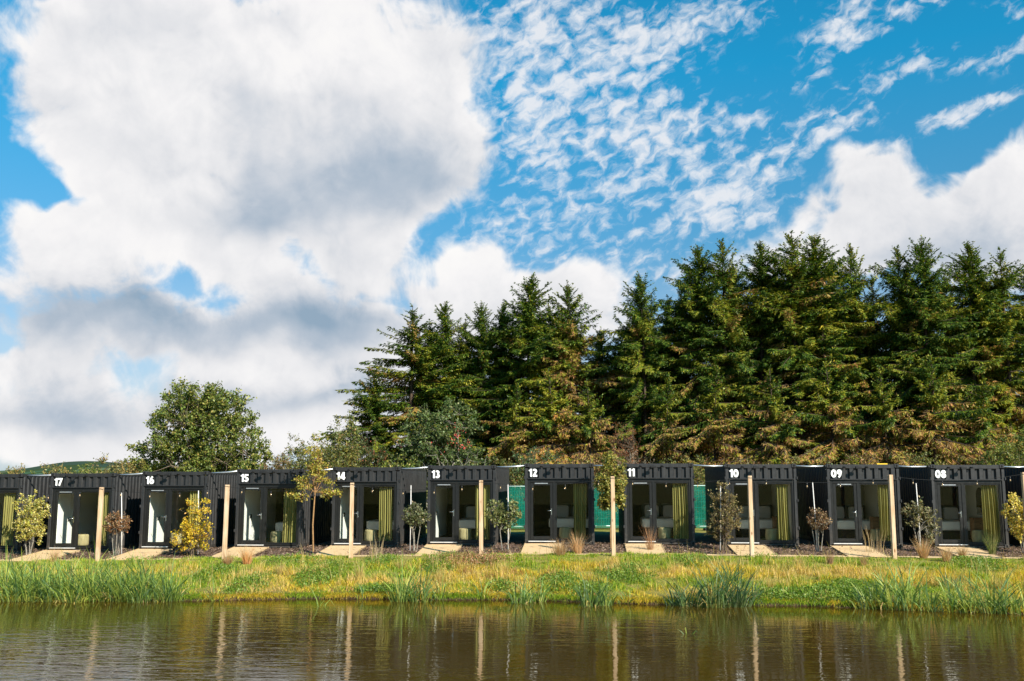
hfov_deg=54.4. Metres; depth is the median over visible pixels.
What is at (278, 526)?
bed
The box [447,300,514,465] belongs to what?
spruce tree
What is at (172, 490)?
window
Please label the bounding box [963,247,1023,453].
spruce tree
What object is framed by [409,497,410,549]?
plant stake
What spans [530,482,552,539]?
door
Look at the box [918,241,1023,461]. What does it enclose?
spruce tree
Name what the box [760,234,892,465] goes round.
spruce tree
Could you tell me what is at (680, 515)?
curtain
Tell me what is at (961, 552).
grass tuft
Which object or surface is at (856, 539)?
door
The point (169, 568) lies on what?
grass tuft
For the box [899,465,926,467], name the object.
conduit pipe
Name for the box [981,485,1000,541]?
curtain
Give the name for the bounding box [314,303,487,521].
spruce tree
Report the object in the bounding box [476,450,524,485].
bush
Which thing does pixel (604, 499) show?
young tree
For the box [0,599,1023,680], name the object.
water
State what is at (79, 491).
window
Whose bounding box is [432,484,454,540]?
door
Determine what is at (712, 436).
spruce tree
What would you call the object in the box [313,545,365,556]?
entrance ramp
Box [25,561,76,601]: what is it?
reed clump
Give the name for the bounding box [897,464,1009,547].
container cabin
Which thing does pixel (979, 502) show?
arched mirror
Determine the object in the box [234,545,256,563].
grass tuft
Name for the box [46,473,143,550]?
container cabin
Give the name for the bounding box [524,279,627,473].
spruce tree
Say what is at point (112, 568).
reed clump
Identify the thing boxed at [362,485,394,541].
window
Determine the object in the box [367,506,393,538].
bed
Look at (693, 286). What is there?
spruce tree
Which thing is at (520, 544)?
bark mulch
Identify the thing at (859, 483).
window
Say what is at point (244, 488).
door
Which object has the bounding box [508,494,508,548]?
plant stake
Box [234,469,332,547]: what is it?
container cabin
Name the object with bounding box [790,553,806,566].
grass tuft
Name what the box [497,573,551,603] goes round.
reed clump
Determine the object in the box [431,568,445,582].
grass tuft
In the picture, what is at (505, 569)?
grass tuft
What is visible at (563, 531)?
pouf
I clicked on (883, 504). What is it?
curtain
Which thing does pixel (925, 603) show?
reed clump
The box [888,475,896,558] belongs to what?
post
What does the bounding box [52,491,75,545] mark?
door
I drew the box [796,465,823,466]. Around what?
conduit pipe
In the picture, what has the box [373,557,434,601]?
reed clump
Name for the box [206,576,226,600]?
reed clump
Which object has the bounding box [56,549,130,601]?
reed clump
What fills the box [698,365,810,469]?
spruce tree
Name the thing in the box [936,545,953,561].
grass tuft
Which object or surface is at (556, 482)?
window
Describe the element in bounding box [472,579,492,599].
reed clump
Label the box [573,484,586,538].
curtain
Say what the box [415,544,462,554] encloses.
entrance ramp
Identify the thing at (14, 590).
reed clump
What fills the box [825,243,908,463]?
spruce tree
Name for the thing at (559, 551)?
grass tuft
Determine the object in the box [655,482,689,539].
window
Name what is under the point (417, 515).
young shrub
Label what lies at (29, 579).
reed clump
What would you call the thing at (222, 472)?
conduit pipe
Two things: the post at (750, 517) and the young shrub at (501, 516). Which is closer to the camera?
the post at (750, 517)
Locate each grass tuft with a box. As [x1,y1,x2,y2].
[44,546,61,560]
[165,560,177,571]
[217,552,235,564]
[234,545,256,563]
[273,560,289,574]
[353,559,368,579]
[369,535,385,561]
[394,557,406,568]
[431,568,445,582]
[496,558,513,573]
[543,539,568,555]
[564,531,589,553]
[641,524,658,549]
[665,558,683,573]
[761,576,777,589]
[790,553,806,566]
[824,548,834,563]
[857,552,869,565]
[863,527,886,552]
[910,536,933,558]
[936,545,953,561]
[954,545,967,557]
[983,533,999,554]
[991,571,1008,588]
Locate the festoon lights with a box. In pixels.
[0,474,1021,498]
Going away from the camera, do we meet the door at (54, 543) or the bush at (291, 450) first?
the door at (54, 543)
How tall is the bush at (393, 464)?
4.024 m
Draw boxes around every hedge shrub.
[0,466,14,473]
[7,463,25,473]
[40,461,69,473]
[73,461,104,472]
[85,452,135,473]
[112,458,145,473]
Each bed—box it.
[275,522,282,530]
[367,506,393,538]
[459,505,474,536]
[549,503,587,535]
[640,503,673,536]
[734,504,772,537]
[836,505,869,537]
[941,505,971,539]
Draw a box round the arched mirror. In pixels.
[976,487,982,514]
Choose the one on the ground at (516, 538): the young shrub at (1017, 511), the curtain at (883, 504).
the young shrub at (1017, 511)
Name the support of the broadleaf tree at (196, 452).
on the ground at (516, 538)
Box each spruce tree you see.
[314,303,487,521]
[333,366,427,495]
[401,323,441,515]
[409,301,474,464]
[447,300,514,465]
[450,319,481,459]
[466,272,582,478]
[471,302,532,475]
[483,379,560,485]
[501,366,594,468]
[515,337,589,457]
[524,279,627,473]
[529,302,579,453]
[545,378,628,474]
[564,328,640,463]
[590,319,662,464]
[596,271,694,463]
[604,351,655,447]
[626,375,704,483]
[637,294,692,461]
[639,368,709,454]
[647,323,665,460]
[650,244,749,473]
[656,282,695,462]
[676,237,767,464]
[677,362,785,479]
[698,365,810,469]
[706,266,765,453]
[711,240,810,465]
[739,230,844,465]
[757,251,799,439]
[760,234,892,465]
[781,358,887,464]
[784,253,846,453]
[824,259,880,460]
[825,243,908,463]
[835,365,928,465]
[851,275,900,463]
[858,244,948,463]
[861,338,901,452]
[874,235,1006,464]
[880,351,1016,465]
[881,268,954,456]
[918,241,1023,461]
[934,272,996,446]
[940,374,1021,464]
[952,270,1023,432]
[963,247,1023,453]
[998,263,1023,449]
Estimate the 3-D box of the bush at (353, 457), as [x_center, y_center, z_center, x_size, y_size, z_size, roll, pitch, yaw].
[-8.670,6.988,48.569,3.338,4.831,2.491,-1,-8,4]
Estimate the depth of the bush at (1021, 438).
47.06 m
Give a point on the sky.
(241, 194)
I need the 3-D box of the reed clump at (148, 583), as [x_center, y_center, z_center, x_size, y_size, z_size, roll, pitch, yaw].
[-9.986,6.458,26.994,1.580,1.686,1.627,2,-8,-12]
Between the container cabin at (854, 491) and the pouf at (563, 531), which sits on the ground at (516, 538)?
the container cabin at (854, 491)
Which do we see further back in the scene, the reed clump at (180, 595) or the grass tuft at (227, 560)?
the grass tuft at (227, 560)
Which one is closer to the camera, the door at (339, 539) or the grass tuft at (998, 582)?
the grass tuft at (998, 582)
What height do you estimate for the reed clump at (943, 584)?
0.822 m
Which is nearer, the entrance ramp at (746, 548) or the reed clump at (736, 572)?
the reed clump at (736, 572)
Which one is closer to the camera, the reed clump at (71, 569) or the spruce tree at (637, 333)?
the reed clump at (71, 569)
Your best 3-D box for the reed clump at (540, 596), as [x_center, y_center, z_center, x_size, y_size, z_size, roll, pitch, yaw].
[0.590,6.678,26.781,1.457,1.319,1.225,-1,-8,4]
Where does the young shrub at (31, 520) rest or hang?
on the ground at (516, 538)
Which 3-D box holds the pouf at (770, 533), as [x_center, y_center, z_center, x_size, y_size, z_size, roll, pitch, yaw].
[9.110,6.778,34.818,0.486,0.405,0.486,-1,-8,4]
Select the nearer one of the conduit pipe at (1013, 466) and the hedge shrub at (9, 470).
the conduit pipe at (1013, 466)
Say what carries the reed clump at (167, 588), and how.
on the ground at (516, 538)
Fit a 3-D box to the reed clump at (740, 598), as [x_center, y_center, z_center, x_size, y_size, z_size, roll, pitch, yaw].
[5.766,6.319,25.887,2.214,1.746,1.817,-1,-8,4]
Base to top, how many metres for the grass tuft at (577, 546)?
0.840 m
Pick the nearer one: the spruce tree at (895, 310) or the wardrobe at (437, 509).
the wardrobe at (437, 509)
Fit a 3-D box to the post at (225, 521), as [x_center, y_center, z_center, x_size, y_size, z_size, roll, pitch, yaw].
[-9.377,6.148,32.587,0.124,2.823,0.124,0,-8,2]
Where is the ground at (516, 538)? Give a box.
[0,522,1023,613]
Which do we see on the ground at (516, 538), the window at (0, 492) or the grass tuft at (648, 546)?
the grass tuft at (648, 546)
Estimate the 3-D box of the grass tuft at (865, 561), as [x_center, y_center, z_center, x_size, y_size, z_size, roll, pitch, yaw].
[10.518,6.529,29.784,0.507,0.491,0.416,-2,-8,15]
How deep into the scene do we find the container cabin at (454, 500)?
35.27 m
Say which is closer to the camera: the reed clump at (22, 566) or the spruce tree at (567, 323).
the reed clump at (22, 566)
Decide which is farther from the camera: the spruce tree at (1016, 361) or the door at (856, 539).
the spruce tree at (1016, 361)
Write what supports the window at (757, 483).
in the container cabin at (763, 492)
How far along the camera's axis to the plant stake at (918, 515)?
32.76 m
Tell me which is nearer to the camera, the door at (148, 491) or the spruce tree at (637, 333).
the door at (148, 491)
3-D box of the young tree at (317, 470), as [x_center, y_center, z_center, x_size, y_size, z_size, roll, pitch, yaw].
[-6.837,5.320,34.478,2.067,4.247,0.849,-1,-8,4]
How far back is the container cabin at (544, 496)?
34.98 m
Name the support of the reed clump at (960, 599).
on the ground at (516, 538)
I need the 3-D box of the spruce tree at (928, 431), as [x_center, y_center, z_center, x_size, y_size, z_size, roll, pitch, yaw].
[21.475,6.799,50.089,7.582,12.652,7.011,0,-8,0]
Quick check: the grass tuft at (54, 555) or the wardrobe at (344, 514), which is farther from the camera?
the wardrobe at (344, 514)
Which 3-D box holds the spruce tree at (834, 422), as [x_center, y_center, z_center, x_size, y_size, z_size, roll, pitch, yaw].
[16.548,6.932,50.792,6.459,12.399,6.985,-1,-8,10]
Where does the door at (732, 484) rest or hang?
in the container cabin at (763, 492)
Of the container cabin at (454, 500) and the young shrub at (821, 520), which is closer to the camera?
the young shrub at (821, 520)
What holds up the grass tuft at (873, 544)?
on the ground at (516, 538)
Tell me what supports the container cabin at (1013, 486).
on the ground at (516, 538)
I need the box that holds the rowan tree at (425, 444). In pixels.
[390,397,491,507]
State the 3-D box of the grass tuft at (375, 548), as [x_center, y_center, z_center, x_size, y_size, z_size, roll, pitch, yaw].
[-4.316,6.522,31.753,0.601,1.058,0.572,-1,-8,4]
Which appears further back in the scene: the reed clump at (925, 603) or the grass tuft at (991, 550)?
the grass tuft at (991, 550)
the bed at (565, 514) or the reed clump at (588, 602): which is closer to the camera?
the reed clump at (588, 602)
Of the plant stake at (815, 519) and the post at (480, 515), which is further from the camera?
the plant stake at (815, 519)
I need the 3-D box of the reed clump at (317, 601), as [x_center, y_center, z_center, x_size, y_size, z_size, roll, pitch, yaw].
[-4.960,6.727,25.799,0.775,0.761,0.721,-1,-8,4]
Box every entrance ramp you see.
[10,550,79,560]
[107,548,172,559]
[210,547,268,557]
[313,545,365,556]
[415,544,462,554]
[520,543,560,553]
[624,543,666,553]
[728,545,776,555]
[830,545,888,556]
[935,546,1002,557]
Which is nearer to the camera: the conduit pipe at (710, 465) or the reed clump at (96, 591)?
the reed clump at (96, 591)
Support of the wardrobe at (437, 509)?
in the container cabin at (454, 500)
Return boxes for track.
[426,532,706,534]
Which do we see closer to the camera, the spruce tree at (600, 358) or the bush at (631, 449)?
the bush at (631, 449)
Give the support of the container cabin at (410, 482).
on the ground at (516, 538)
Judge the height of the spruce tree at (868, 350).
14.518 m
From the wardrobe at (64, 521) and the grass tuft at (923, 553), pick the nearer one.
the grass tuft at (923, 553)
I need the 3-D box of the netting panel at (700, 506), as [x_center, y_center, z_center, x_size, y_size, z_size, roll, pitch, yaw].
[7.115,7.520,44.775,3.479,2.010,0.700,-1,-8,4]
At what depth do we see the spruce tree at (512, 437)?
51.76 m
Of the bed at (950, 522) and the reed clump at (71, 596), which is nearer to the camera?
the reed clump at (71, 596)
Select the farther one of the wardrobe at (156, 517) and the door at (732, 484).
the wardrobe at (156, 517)
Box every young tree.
[286,433,342,551]
[592,451,627,546]
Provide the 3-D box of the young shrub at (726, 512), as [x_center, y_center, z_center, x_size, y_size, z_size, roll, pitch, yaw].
[7.057,5.913,33.296,1.294,2.484,1.158,-6,-10,39]
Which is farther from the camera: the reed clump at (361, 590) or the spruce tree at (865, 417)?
the spruce tree at (865, 417)
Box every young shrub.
[11,489,50,554]
[102,511,132,555]
[170,498,213,555]
[401,501,430,550]
[484,498,521,549]
[703,481,743,550]
[807,507,831,550]
[899,496,942,550]
[1000,492,1023,552]
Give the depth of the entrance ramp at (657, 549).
33.24 m
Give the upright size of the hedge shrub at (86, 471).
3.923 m
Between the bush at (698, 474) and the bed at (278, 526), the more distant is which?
the bush at (698, 474)
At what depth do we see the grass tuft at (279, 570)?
29.82 m
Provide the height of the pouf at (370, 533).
0.405 m
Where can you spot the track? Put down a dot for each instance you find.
(615, 533)
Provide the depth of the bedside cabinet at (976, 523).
35.13 m
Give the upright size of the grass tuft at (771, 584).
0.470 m
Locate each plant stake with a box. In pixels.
[121,493,121,553]
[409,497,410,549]
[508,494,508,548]
[720,486,720,549]
[812,483,817,551]
[916,484,920,545]
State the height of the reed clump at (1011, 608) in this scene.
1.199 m
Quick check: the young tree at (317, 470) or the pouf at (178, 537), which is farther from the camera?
the pouf at (178, 537)
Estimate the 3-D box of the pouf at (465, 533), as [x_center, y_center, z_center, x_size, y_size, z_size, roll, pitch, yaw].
[-1.688,6.925,35.644,0.486,0.405,0.486,-1,-8,4]
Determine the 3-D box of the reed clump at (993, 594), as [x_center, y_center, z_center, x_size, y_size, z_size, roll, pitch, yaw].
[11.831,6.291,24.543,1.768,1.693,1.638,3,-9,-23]
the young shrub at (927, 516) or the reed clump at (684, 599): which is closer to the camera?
the reed clump at (684, 599)
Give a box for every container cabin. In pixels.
[0,473,50,550]
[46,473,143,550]
[138,471,238,548]
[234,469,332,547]
[330,467,426,546]
[426,465,508,545]
[524,463,594,544]
[618,463,695,544]
[705,464,799,545]
[795,464,902,546]
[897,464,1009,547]
[1002,468,1023,544]
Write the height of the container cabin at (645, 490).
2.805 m
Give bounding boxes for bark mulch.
[0,541,1023,559]
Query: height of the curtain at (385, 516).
1.985 m
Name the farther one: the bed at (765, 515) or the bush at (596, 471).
the bush at (596, 471)
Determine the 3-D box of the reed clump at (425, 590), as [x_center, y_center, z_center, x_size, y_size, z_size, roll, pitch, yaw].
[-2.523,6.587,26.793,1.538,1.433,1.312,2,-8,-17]
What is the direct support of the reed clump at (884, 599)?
on the ground at (516, 538)
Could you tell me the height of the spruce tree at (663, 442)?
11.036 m
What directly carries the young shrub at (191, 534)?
on the ground at (516, 538)
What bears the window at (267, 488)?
in the container cabin at (270, 506)
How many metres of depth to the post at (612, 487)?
31.63 m
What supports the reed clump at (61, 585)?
on the ground at (516, 538)
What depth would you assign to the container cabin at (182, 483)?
36.08 m
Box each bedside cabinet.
[772,516,776,527]
[870,517,879,529]
[969,517,983,538]
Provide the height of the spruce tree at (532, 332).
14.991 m
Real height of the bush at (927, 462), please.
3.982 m
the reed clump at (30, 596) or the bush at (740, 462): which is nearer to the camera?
the reed clump at (30, 596)
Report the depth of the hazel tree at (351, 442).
49.46 m
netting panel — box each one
[509,486,524,527]
[594,488,618,527]
[694,485,705,530]
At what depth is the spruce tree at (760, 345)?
55.13 m
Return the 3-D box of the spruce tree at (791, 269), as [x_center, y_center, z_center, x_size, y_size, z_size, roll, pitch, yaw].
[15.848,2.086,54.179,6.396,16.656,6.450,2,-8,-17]
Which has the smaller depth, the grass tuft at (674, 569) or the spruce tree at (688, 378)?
the grass tuft at (674, 569)
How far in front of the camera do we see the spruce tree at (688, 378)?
57.08 m
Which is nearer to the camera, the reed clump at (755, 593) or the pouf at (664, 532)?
the reed clump at (755, 593)
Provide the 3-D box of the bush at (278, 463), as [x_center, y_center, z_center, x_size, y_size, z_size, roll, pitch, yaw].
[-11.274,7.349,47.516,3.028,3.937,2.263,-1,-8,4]
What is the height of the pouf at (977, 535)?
0.405 m
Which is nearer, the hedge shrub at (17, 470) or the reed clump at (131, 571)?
the reed clump at (131, 571)
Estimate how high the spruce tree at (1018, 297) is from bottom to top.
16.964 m
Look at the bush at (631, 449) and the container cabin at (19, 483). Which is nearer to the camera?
the container cabin at (19, 483)
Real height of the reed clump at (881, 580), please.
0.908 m
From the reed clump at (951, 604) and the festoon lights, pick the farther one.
the festoon lights
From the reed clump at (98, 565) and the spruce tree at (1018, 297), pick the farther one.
the spruce tree at (1018, 297)
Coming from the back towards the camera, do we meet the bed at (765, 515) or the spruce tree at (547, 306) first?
the spruce tree at (547, 306)
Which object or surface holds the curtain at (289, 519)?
hanging from the container cabin at (270, 506)
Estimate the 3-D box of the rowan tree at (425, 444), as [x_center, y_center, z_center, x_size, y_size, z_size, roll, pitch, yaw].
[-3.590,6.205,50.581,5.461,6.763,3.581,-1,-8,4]
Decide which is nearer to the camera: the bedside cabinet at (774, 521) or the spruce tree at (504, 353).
the bedside cabinet at (774, 521)
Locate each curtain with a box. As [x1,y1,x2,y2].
[1,493,15,545]
[97,492,108,545]
[188,491,201,543]
[283,489,296,541]
[379,487,392,540]
[475,485,489,539]
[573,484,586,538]
[673,483,688,538]
[776,484,790,539]
[877,485,890,540]
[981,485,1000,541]
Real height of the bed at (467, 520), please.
1.160 m
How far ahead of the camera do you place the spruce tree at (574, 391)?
59.61 m
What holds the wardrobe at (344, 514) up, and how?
in the container cabin at (410, 482)
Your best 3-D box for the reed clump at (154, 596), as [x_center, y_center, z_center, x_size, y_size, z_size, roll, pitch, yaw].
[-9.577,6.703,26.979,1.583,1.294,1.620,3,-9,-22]
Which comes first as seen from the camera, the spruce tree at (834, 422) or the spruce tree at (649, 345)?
the spruce tree at (834, 422)
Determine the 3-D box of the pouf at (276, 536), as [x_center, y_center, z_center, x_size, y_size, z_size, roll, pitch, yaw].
[-8.527,7.126,36.152,0.486,0.405,0.486,-1,-8,4]
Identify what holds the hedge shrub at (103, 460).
on the ground at (516, 538)
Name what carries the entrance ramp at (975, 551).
on the ground at (516, 538)
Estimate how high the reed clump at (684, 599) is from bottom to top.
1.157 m
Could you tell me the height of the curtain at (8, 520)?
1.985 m
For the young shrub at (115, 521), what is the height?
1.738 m
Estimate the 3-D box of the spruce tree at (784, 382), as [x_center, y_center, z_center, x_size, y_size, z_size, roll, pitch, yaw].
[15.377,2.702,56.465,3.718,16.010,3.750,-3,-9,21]
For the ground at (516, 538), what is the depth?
30.05 m
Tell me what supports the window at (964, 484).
in the container cabin at (933, 492)
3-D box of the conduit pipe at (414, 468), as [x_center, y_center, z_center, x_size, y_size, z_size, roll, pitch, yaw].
[-3.466,4.578,35.737,0.993,0.114,0.055,-1,-8,4]
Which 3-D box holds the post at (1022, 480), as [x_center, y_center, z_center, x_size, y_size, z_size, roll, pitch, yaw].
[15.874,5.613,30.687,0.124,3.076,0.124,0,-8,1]
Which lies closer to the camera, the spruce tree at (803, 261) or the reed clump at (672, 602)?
the reed clump at (672, 602)
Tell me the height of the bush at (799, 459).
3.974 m
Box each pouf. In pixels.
[78,534,88,544]
[170,533,183,543]
[270,531,282,541]
[364,529,377,540]
[459,528,471,539]
[559,527,572,538]
[658,527,671,538]
[765,528,777,539]
[870,529,879,540]
[972,530,983,541]
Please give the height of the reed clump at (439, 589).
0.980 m
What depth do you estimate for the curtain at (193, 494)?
36.04 m
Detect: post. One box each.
[95,487,103,561]
[222,485,229,559]
[349,483,353,557]
[479,480,482,556]
[610,476,615,555]
[747,476,754,556]
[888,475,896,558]
[1020,472,1023,514]
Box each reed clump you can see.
[0,548,49,587]
[0,549,33,601]
[0,552,32,588]
[0,553,52,601]
[0,559,43,601]
[0,562,59,601]
[12,550,61,590]
[21,560,68,601]
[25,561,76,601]
[38,554,93,603]
[42,552,85,590]
[42,562,97,603]
[45,552,101,583]
[53,555,118,601]
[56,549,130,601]
[77,560,137,601]
[80,535,119,587]
[90,549,128,585]
[95,554,151,601]
[96,553,137,601]
[105,567,165,602]
[115,548,152,589]
[117,552,166,601]
[123,550,172,586]
[133,565,187,602]
[135,555,203,602]
[152,573,197,601]
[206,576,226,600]
[308,586,333,606]
[353,582,364,599]
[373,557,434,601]
[396,559,442,602]
[429,572,449,599]
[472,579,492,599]
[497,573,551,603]
[510,566,555,601]
[570,569,615,607]
[581,564,620,606]
[612,588,637,603]
[655,580,692,606]
[663,578,714,607]
[686,561,753,608]
[699,552,770,607]
[711,555,743,583]
[738,578,772,605]
[843,578,891,609]
[863,556,937,610]
[863,569,927,610]
[864,564,897,590]
[903,576,953,611]
[926,575,983,612]
[928,566,967,590]
[934,565,1011,613]
[951,563,1023,614]
[974,576,1023,613]
[999,582,1023,614]
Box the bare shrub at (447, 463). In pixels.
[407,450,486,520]
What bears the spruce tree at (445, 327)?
on the ground at (516, 538)
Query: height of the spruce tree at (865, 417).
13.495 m
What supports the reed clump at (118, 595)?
on the ground at (516, 538)
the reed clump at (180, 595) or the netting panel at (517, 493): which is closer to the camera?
the reed clump at (180, 595)
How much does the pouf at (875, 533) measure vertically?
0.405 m
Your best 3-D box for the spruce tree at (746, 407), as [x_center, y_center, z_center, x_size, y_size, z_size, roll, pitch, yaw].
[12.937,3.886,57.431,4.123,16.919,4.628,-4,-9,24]
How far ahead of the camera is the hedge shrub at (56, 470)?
47.32 m
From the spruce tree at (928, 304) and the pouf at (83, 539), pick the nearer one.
the pouf at (83, 539)
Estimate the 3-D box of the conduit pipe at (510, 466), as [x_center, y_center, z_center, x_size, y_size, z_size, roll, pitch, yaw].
[-0.036,4.487,35.481,1.013,0.105,0.055,-1,-8,4]
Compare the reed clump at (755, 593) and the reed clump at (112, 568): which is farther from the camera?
the reed clump at (112, 568)
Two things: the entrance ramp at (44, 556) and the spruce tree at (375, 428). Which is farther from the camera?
the spruce tree at (375, 428)
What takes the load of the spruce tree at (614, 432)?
on the ground at (516, 538)
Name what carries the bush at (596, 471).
on the ground at (516, 538)
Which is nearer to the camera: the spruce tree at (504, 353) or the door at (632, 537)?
the door at (632, 537)
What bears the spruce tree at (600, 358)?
on the ground at (516, 538)
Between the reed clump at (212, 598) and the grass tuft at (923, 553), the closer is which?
the reed clump at (212, 598)
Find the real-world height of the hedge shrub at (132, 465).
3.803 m
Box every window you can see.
[0,492,16,546]
[76,491,109,546]
[169,489,202,544]
[265,487,297,543]
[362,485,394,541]
[458,484,490,540]
[556,482,589,539]
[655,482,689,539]
[757,483,793,540]
[859,483,896,541]
[964,484,1002,542]
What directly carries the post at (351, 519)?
on the ground at (516, 538)
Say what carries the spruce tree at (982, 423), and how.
on the ground at (516, 538)
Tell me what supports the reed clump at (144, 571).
on the ground at (516, 538)
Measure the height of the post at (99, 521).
2.826 m
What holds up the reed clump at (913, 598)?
on the ground at (516, 538)
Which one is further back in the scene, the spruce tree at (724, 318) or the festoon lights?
the spruce tree at (724, 318)
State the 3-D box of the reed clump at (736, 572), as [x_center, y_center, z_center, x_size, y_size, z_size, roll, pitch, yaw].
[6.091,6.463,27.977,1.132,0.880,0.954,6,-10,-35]
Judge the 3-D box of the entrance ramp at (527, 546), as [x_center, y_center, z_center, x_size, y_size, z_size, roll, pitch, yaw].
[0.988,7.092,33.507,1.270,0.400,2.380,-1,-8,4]
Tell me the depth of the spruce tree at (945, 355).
56.90 m
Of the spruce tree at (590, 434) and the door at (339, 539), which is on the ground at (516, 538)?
the spruce tree at (590, 434)
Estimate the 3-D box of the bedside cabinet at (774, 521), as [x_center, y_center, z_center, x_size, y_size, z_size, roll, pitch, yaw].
[9.616,6.702,35.809,0.450,0.750,0.425,-1,-8,4]
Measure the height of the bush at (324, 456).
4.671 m
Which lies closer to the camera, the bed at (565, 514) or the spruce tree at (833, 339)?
the bed at (565, 514)
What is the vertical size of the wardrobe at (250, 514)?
1.980 m
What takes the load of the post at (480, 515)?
on the ground at (516, 538)
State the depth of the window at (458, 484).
35.07 m
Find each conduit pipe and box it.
[120,473,141,475]
[211,471,236,473]
[402,467,427,469]
[497,465,524,467]
[693,464,723,466]
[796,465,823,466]
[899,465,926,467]
[1004,466,1023,467]
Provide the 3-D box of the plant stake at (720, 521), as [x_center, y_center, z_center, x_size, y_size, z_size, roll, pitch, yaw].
[6.957,5.982,33.255,0.110,2.336,0.038,-1,-8,4]
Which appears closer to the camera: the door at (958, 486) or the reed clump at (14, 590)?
the reed clump at (14, 590)
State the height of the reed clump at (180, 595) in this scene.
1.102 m
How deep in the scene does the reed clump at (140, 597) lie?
26.57 m
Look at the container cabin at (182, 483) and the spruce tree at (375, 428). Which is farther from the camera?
the spruce tree at (375, 428)
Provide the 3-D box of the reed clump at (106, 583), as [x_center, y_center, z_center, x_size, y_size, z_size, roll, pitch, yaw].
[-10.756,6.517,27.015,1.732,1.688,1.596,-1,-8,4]
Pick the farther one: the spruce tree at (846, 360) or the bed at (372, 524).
the spruce tree at (846, 360)
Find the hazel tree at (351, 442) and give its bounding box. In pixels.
[313,412,368,466]
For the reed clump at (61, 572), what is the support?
on the ground at (516, 538)
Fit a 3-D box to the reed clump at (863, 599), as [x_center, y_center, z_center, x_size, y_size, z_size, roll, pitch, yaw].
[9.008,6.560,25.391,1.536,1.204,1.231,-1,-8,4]
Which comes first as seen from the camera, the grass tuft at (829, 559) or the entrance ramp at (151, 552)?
the grass tuft at (829, 559)
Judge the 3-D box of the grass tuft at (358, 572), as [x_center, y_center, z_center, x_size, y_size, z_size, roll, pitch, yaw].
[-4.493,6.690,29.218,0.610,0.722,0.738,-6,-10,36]
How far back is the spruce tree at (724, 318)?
54.25 m
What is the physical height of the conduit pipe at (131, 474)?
0.115 m
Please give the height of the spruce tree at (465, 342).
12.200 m
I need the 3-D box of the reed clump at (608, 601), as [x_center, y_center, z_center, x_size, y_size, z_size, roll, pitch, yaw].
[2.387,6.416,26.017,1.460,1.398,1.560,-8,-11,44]
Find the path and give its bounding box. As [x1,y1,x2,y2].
[7,553,1019,560]
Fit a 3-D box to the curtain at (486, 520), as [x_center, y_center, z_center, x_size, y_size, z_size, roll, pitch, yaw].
[-1.014,6.044,35.195,0.577,1.985,0.125,-1,-8,7]
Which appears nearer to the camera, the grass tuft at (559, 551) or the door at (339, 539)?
the grass tuft at (559, 551)
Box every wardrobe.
[56,494,73,542]
[148,489,166,541]
[243,490,257,539]
[340,488,348,538]
[436,486,439,536]
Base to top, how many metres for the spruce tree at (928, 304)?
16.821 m
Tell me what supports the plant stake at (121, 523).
on the ground at (516, 538)
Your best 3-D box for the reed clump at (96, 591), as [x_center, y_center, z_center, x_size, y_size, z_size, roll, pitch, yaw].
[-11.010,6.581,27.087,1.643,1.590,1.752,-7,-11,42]
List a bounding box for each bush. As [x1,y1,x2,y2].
[258,454,292,468]
[268,432,322,469]
[291,439,351,470]
[315,435,361,470]
[327,430,403,466]
[367,450,427,505]
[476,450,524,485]
[509,446,569,485]
[566,452,603,483]
[604,422,647,474]
[615,451,654,463]
[659,454,714,484]
[728,456,771,463]
[785,448,837,465]
[840,449,879,464]
[900,448,950,465]
[966,433,1023,465]
[995,426,1023,465]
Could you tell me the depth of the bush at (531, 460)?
49.62 m
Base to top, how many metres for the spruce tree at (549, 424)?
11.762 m
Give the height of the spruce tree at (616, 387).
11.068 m
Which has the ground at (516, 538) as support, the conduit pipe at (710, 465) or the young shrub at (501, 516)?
the young shrub at (501, 516)
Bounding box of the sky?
[0,0,1023,470]
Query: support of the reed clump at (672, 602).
on the ground at (516, 538)
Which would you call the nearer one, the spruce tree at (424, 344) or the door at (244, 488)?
the door at (244, 488)
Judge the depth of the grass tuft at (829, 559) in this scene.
30.07 m
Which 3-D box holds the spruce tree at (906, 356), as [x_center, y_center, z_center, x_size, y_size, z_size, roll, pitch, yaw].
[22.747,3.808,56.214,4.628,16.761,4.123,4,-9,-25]
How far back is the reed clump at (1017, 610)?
24.36 m
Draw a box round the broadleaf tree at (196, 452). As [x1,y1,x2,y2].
[121,376,275,472]
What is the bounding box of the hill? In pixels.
[0,461,174,473]
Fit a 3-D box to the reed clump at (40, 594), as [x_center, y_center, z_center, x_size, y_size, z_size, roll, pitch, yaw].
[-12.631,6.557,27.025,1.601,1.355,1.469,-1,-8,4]
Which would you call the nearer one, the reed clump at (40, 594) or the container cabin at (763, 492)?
the reed clump at (40, 594)
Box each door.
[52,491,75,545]
[145,490,167,544]
[240,487,262,542]
[337,485,359,541]
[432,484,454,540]
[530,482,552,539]
[629,482,652,539]
[731,483,755,540]
[833,483,858,541]
[937,484,963,542]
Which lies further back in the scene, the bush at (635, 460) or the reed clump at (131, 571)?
the bush at (635, 460)
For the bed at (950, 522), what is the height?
1.160 m
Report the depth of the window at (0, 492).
36.33 m
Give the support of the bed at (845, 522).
in the container cabin at (854, 491)
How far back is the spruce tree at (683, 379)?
56.46 m

